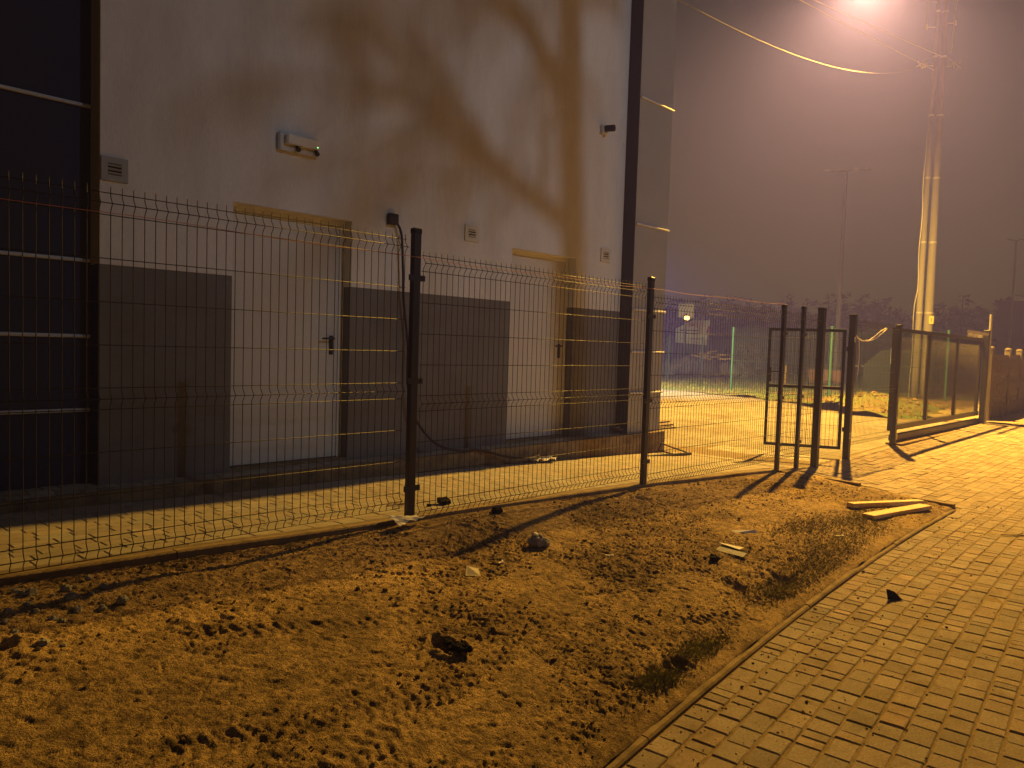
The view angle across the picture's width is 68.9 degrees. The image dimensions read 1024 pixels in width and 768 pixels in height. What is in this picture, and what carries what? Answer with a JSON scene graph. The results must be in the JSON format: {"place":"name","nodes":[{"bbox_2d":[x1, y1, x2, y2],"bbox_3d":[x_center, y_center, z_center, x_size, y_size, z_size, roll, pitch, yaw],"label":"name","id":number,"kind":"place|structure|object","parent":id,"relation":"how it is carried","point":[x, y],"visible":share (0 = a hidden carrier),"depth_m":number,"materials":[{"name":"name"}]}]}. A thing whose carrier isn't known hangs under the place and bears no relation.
{"place":"outdoors","nodes":[
{"label":"outdoors","id":0,"kind":"place"},
{"bbox_2d":[0,445,828,571],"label":"yard paving","id":1,"kind":"structure","parent":0,"point":[427,485],"depth_m":5.08,"materials":[{"name":"concrete"}]},
{"bbox_2d":[427,496,450,506],"bbox_3d":[-0.532,0.836,5.294,0.194,0.064,0.110,0,3,-28],"label":"soil clod","id":2,"kind":"object","parent":1,"relation":"on","point":[444,501],"visible":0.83,"depth_m":5.29,"materials":[{"name":"brown soil"}]},
{"bbox_2d":[530,456,556,461],"bbox_3d":[0.344,0.813,8.095,0.188,0.049,0.375,5,4,44],"label":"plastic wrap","id":3,"kind":"object","parent":1,"relation":"on","point":[543,459],"visible":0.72,"depth_m":8.05,"materials":[{"name":"plastic"}]},
{"bbox_2d":[610,420,675,430],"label":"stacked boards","id":4,"kind":"object","parent":1,"relation":"on","point":[665,422],"visible":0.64,"depth_m":10.24,"materials":[{"name":"brown wood"}]},
{"bbox_2d":[649,443,691,455],"bbox_3d":[1.911,0.855,9.530,0.411,0.126,0.814,5,4,44],"label":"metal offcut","id":5,"kind":"object","parent":1,"relation":"on","point":[681,454],"visible":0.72,"depth_m":9.65,"materials":[{"name":"grey metal"}]},
{"bbox_2d":[0,472,955,767],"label":"dirt strip","id":6,"kind":"object","parent":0,"point":[112,692],"visible":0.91,"depth_m":3.19,"materials":[{"name":"soil"}]},
{"bbox_2d":[0,575,127,646],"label":"rubble","id":7,"kind":"object","parent":6,"relation":"on","point":[65,588],"visible":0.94,"depth_m":3.08,"materials":[{"name":"stone"}]},
{"bbox_2d":[388,515,424,525],"bbox_3d":[-0.652,0.828,4.626,0.102,0.045,0.246,4,3,32],"label":"paper scrap","id":8,"kind":"object","parent":6,"relation":"on","point":[399,520],"visible":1,"depth_m":4.59,"materials":[{"name":"white paper"}]},
{"bbox_2d":[442,638,473,652],"bbox_3d":[-0.228,1.110,3.159,0.114,0.043,0.123,1,3,-23],"label":"soil clod","id":9,"kind":"object","parent":6,"relation":"on","point":[461,646],"visible":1,"depth_m":3.14,"materials":[{"name":"brown soil"}]},
{"bbox_2d":[0,472,943,767],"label":"soil crumbs","id":10,"kind":"object","parent":6,"relation":"on","point":[416,676],"visible":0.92,"depth_m":4.03,"materials":[{"name":"brown soil"}]},
{"bbox_2d":[465,565,480,575],"bbox_3d":[-0.215,1.006,4.027,0.083,0.044,0.065,1,3,-13],"label":"card scrap","id":11,"kind":"object","parent":6,"relation":"on","point":[472,571],"visible":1,"depth_m":4.02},
{"bbox_2d":[491,506,502,514],"bbox_3d":[-0.105,0.863,5.078,0.074,0.065,0.078,5,4,44],"label":"soil clod","id":12,"kind":"object","parent":6,"relation":"on","point":[497,510],"visible":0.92,"depth_m":5.05,"materials":[{"name":"brown soil"}]},
{"bbox_2d":[527,531,550,547],"bbox_3d":[0.165,0.971,4.631,0.120,0.102,0.144,5,4,44],"label":"rubble lump","id":13,"kind":"object","parent":6,"relation":"on","point":[536,539],"visible":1,"depth_m":4.60,"materials":[{"name":"stone"}]},
{"bbox_2d":[710,553,720,562],"bbox_3d":[1.307,1.126,4.823,0.065,0.057,0.070,5,4,44],"label":"soil clod","id":14,"kind":"object","parent":6,"relation":"on","point":[714,558],"visible":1,"depth_m":4.81,"materials":[{"name":"brown soil"}]},
{"bbox_2d":[717,542,747,556],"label":"wood planks","id":15,"kind":"object","parent":6,"relation":"on","point":[735,550],"visible":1,"depth_m":5.06,"materials":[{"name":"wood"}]},
{"bbox_2d":[732,530,757,532],"bbox_3d":[1.745,1.104,5.592,0.200,0.020,0.032,1,3,-9],"label":"paper scrap","id":16,"kind":"object","parent":6,"relation":"on","point":[746,531],"visible":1,"depth_m":5.59,"materials":[{"name":"white paper"}]},
{"bbox_2d":[611,506,912,706],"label":"kerb grass","id":17,"kind":"structure","parent":6,"relation":"on","point":[661,677],"depth_m":4.77,"materials":[{"name":"plant"}]},
{"bbox_2d":[846,499,924,507],"bbox_3d":[3.621,1.153,7.209,1.131,0.101,0.075,0,3,-30],"label":"timber plank","id":18,"kind":"object","parent":6,"relation":"on","point":[861,504],"visible":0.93,"depth_m":7.14,"materials":[{"name":"beige wood"}]},
{"bbox_2d":[862,504,931,519],"bbox_3d":[3.589,1.181,6.934,1.066,0.054,0.110,0,4,-36],"label":"timber plank","id":19,"kind":"object","parent":6,"relation":"on","point":[890,512],"visible":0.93,"depth_m":6.87,"materials":[{"name":"beige wood"}]},
{"bbox_2d":[0,389,978,573],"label":"yard bed","id":20,"kind":"object","parent":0,"point":[790,462],"visible":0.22,"depth_m":7.98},
{"bbox_2d":[0,433,622,500],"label":"wall walk","id":21,"kind":"object","parent":20,"relation":"on","point":[41,492],"depth_m":5.75,"materials":[{"name":"concrete"}]},
{"bbox_2d":[0,431,663,512],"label":"walk kerb","id":22,"kind":"structure","parent":20,"relation":"on","point":[399,467],"depth_m":6.51,"materials":[{"name":"concrete"}]},
{"bbox_2d":[0,0,676,490],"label":"building","id":23,"kind":"structure","parent":20,"relation":"on","point":[440,122],"depth_m":6.50,"materials":[{"name":"white paint"}]},
{"bbox_2d":[100,155,127,183],"bbox_3d":[-2.786,-1.503,5.232,0.021,0.165,0.175,5,4,44],"label":"wall vent","id":24,"kind":"object","parent":23,"relation":"attached to","point":[113,169],"depth_m":5.23,"materials":[{"name":"grey plastic"}]},
{"bbox_2d":[230,204,345,470],"bbox_3d":[-1.930,-0.374,6.401,0.210,2.160,1.100,5,4,44],"label":"door","id":25,"kind":"structure","parent":23,"relation":"in","point":[297,339],"depth_m":6.39,"materials":[{"name":"white paint"}]},
{"bbox_2d":[277,131,319,157],"bbox_3d":[-1.760,-1.991,6.195,0.087,0.150,0.370,5,4,44],"label":"emergency lamp","id":26,"kind":"object","parent":23,"relation":"attached to","point":[297,144],"visible":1,"depth_m":6.16,"materials":[{"name":"plastic"}]},
{"bbox_2d":[387,213,398,225],"bbox_3d":[-1.106,-1.532,6.935,0.053,0.100,0.105,5,4,44],"label":"junction box","id":27,"kind":"object","parent":23,"relation":"attached to","point":[392,218],"visible":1,"depth_m":6.91,"materials":[{"name":"black plastic"}]},
{"bbox_2d":[397,225,539,458],"bbox_3d":[-0.377,-0.356,7.472,1.735,2.308,0.109,0,3,-33],"label":"hanging cable","id":28,"kind":"object","parent":27,"relation":"hanging from","point":[406,330],"visible":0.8,"depth_m":7.12,"materials":[{"name":"black rubber"}]},
{"bbox_2d":[464,224,478,242],"bbox_3d":[-0.413,-1.548,7.674,0.021,0.165,0.190,5,4,44],"label":"wall vent","id":29,"kind":"object","parent":23,"relation":"attached to","point":[471,233],"depth_m":7.67,"materials":[{"name":"beige plastic"}]},
{"bbox_2d":[506,250,568,442],"bbox_3d":[0.260,-0.420,8.654,0.210,2.160,1.095,5,4,44],"label":"door","id":30,"kind":"structure","parent":23,"relation":"in","point":[520,259],"depth_m":8.68,"materials":[{"name":"white paint"}]},
{"bbox_2d":[600,248,610,262],"bbox_3d":[1.166,-1.601,9.297,0.021,0.170,0.190,5,4,44],"label":"wall vent","id":31,"kind":"object","parent":23,"relation":"attached to","point":[605,254],"depth_m":9.29,"materials":[{"name":"beige plastic"}]},
{"bbox_2d":[601,125,615,134],"bbox_3d":[1.169,-3.103,9.081,0.166,0.100,0.102,4,3,32],"label":"security camera","id":32,"kind":"object","parent":23,"relation":"attached to","point":[605,129],"visible":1,"depth_m":9.07,"materials":[{"name":"black plastic"}]},
{"bbox_2d":[0,466,814,584],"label":"fence kerb","id":33,"kind":"structure","parent":20,"relation":"on","point":[117,562],"depth_m":4.12,"materials":[{"name":"concrete"}]},
{"bbox_2d":[0,170,898,574],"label":"fence","id":34,"kind":"object","parent":33,"relation":"on","point":[412,382],"visible":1,"depth_m":4.76,"materials":[{"name":"black metal"}]},
{"bbox_2d":[0,198,775,303],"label":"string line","id":35,"kind":"object","parent":34,"relation":"attached to","point":[327,245],"visible":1,"depth_m":4.12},
{"bbox_2d":[763,308,857,467],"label":"pedestrian gate","id":36,"kind":"structure","parent":20,"relation":"on","point":[820,387],"depth_m":10.15,"materials":[{"name":"black metal"}]},
{"bbox_2d":[857,328,886,374],"bbox_3d":[5.104,-0.474,10.567,1.174,0.688,0.041,-1,4,-45],"label":"wire loop","id":37,"kind":"object","parent":36,"relation":"attached to","point":[869,340],"visible":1,"depth_m":10.42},
{"bbox_2d":[806,368,814,382],"bbox_3d":[15.340,-0.422,38.034,0.660,0.720,0.644,5,4,44],"label":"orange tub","id":38,"kind":"object","parent":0,"point":[810,373],"visible":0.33,"depth_m":37.83,"materials":[{"name":"plastic"}]},
{"bbox_2d":[659,389,962,459],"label":"yard paving","id":39,"kind":"structure","parent":0,"point":[827,419],"depth_m":14.31,"materials":[{"name":"concrete"}]},
{"bbox_2d":[621,477,1023,767],"bbox_3d":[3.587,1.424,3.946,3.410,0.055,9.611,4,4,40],"label":"pavement","id":40,"kind":"structure","parent":0,"point":[914,748],"depth_m":3.52,"materials":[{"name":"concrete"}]},
{"bbox_2d":[603,477,955,767],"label":"kerb","id":41,"kind":"structure","parent":40,"relation":"on","point":[629,752],"depth_m":3.72,"materials":[{"name":"concrete"}]},
{"bbox_2d":[641,506,1023,767],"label":"grit","id":42,"kind":"object","parent":40,"relation":"on","point":[806,701],"visible":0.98,"depth_m":3.96,"materials":[{"name":"soil"}]},
{"bbox_2d":[886,589,901,599],"bbox_3d":[2.374,1.305,4.644,0.097,0.061,0.045,2,3,4],"label":"black shard","id":43,"kind":"object","parent":40,"relation":"on","point":[892,595],"visible":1,"depth_m":4.64,"materials":[{"name":"black plastic"}]},
{"bbox_2d":[1000,533,1023,535],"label":"stick","id":44,"kind":"object","parent":40,"relation":"on","point":[1020,534],"visible":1,"depth_m":6.43,"materials":[{"name":"brown wood"}]},
{"bbox_2d":[823,369,831,383],"bbox_3d":[15.882,-0.394,37.811,0.660,0.720,0.643,5,4,44],"label":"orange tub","id":45,"kind":"object","parent":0,"point":[825,379],"visible":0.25,"depth_m":37.58,"materials":[{"name":"plastic"}]},
{"bbox_2d":[661,354,1010,420],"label":"grass field","id":46,"kind":"structure","parent":0,"point":[789,381],"depth_m":30.55,"materials":[{"name":"green plant"}]},
{"bbox_2d":[678,304,693,355],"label":"basketball hoop","id":47,"kind":"object","parent":46,"relation":"on","point":[689,311],"visible":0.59,"depth_m":45.62,"materials":[{"name":"white plastic"}]},
{"bbox_2d":[684,314,688,355],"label":"street lamp","id":48,"kind":"object","parent":46,"relation":"on","point":[686,317],"visible":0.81,"depth_m":44.95,"materials":[{"name":"grey metal"}]},
{"bbox_2d":[675,320,709,358],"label":"advertising board","id":49,"kind":"object","parent":46,"relation":"on","point":[689,329],"visible":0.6,"depth_m":50.41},
{"bbox_2d":[662,335,742,378],"bbox_3d":[9.802,-1.359,39.672,0.836,2.275,15.727,4,4,37],"label":"chain link fence","id":50,"kind":"object","parent":46,"relation":"on","point":[702,358],"visible":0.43,"depth_m":39.25,"materials":[{"name":"green metal"}]},
{"bbox_2d":[691,350,730,360],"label":"loose sticks","id":51,"kind":"object","parent":50,"relation":"attached to","point":[718,355],"visible":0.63,"depth_m":42.25,"materials":[{"name":"wood"}]},
{"bbox_2d":[662,356,753,377],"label":"covered heap","id":52,"kind":"object","parent":46,"relation":"on","point":[681,362],"visible":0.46,"depth_m":42.79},
{"bbox_2d":[709,336,921,372],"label":"long shed","id":53,"kind":"structure","parent":46,"relation":"on","point":[789,343],"depth_m":67.01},
{"bbox_2d":[831,369,840,383],"bbox_3d":[16.393,-0.366,37.593,0.660,0.720,0.644,5,4,44],"label":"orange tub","id":54,"kind":"object","parent":46,"relation":"on","point":[836,377],"visible":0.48,"depth_m":37.39,"materials":[{"name":"plastic"}]},
{"bbox_2d":[730,327,950,398],"bbox_3d":[10.374,-0.638,24.480,6.806,2.425,1.816,4,3,31],"label":"chain link fence","id":55,"kind":"object","parent":46,"relation":"on","point":[830,364],"visible":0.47,"depth_m":23.71,"materials":[{"name":"green metal"}]},
{"bbox_2d":[662,291,1023,369],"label":"wood","id":56,"kind":"object","parent":46,"relation":"on","point":[964,321],"visible":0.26,"depth_m":117.65,"materials":[{"name":"plant"}]},
{"bbox_2d":[824,166,870,368],"bbox_3d":[17.293,-5.614,39.188,2.233,11.290,0.259,3,3,22],"label":"floodlight mast","id":57,"kind":"object","parent":46,"relation":"on","point":[839,297],"visible":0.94,"depth_m":39.10,"materials":[{"name":"metal"}]},
{"bbox_2d":[751,391,961,421],"bbox_3d":[10.525,0.441,20.191,5.683,0.540,8.639,2,3,-3],"label":"bank rubble","id":58,"kind":"object","parent":46,"relation":"on","point":[829,401],"visible":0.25,"depth_m":18.47,"materials":[{"name":"soil"}]},
{"bbox_2d":[908,0,960,398],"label":"utility pole","id":59,"kind":"object","parent":46,"relation":"on","point":[929,298],"visible":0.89,"depth_m":24.71,"materials":[{"name":"concrete"}]},
{"bbox_2d":[679,0,921,73],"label":"overhead cable","id":60,"kind":"object","parent":59,"relation":"attached to","point":[773,46],"visible":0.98,"depth_m":12.54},
{"bbox_2d":[800,0,932,69],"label":"overhead cable","id":61,"kind":"object","parent":59,"relation":"attached to","point":[863,33],"visible":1,"depth_m":20.64,"materials":[{"name":"metal"}]},
{"bbox_2d":[814,0,942,56],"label":"overhead cable","id":62,"kind":"object","parent":59,"relation":"attached to","point":[875,27],"visible":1,"depth_m":20.45,"materials":[{"name":"metal"}]},
{"bbox_2d":[992,301,1023,376],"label":"house","id":63,"kind":"structure","parent":46,"relation":"on","point":[1000,331],"depth_m":55.58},
{"bbox_2d":[1007,239,1023,347],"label":"thin lamp pole","id":64,"kind":"object","parent":46,"relation":"on","point":[1011,308],"visible":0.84,"depth_m":49.68,"materials":[{"name":"metal"}]},
{"bbox_2d":[664,0,1023,361],"label":"sky","id":65,"kind":"structure","parent":0,"point":[754,212],"materials":[{"name":"grey"}]},
{"bbox_2d":[669,353,1023,425],"bbox_3d":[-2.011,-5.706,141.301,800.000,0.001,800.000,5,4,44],"label":"ground","id":66,"kind":"structure","parent":0,"point":[948,363],"depth_m":19.33,"materials":[{"name":"brown soil"}]},
{"bbox_2d":[767,422,1023,511],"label":"apron paving","id":67,"kind":"structure","parent":0,"point":[965,460],"depth_m":9.96,"materials":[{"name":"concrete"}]},
{"bbox_2d":[885,429,960,445],"bbox_3d":[7.839,0.994,13.600,0.240,0.218,5.400,5,4,44],"label":"gate foundation","id":68,"kind":"object","parent":67,"relation":"on","point":[908,441],"visible":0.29,"depth_m":12.59,"materials":[{"name":"concrete"}]},
{"bbox_2d":[887,325,990,445],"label":"sliding gate","id":69,"kind":"structure","parent":68,"relation":"on","point":[957,340],"depth_m":13.43,"materials":[{"name":"black metal"}]},
{"bbox_2d":[985,314,992,422],"bbox_3d":[9.990,-0.272,15.668,0.060,2.370,0.057,5,4,44],"label":"tube post","id":70,"kind":"object","parent":67,"relation":"on","point":[991,322],"visible":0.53,"depth_m":15.63,"materials":[{"name":"grey metal"}]},
{"bbox_2d":[862,349,935,393],"bbox_3d":[15.917,-0.544,30.696,2.700,1.850,1.245,3,3,27],"label":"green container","id":71,"kind":"object","parent":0,"point":[885,365],"visible":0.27,"depth_m":30.43,"materials":[{"name":"plastic"}]},
{"bbox_2d":[927,404,1023,424],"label":"sandy verge","id":72,"kind":"structure","parent":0,"point":[1013,418],"depth_m":16.56,"materials":[{"name":"beige sand"}]},
{"bbox_2d":[986,346,1023,420],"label":"concrete fence","id":73,"kind":"object","parent":72,"relation":"on","point":[1008,366],"visible":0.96,"depth_m":17.17,"materials":[{"name":"grey concrete"}]},
{"bbox_2d":[996,478,1023,494],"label":"pavement","id":74,"kind":"structure","parent":0,"point":[1008,488],"depth_m":8.76,"materials":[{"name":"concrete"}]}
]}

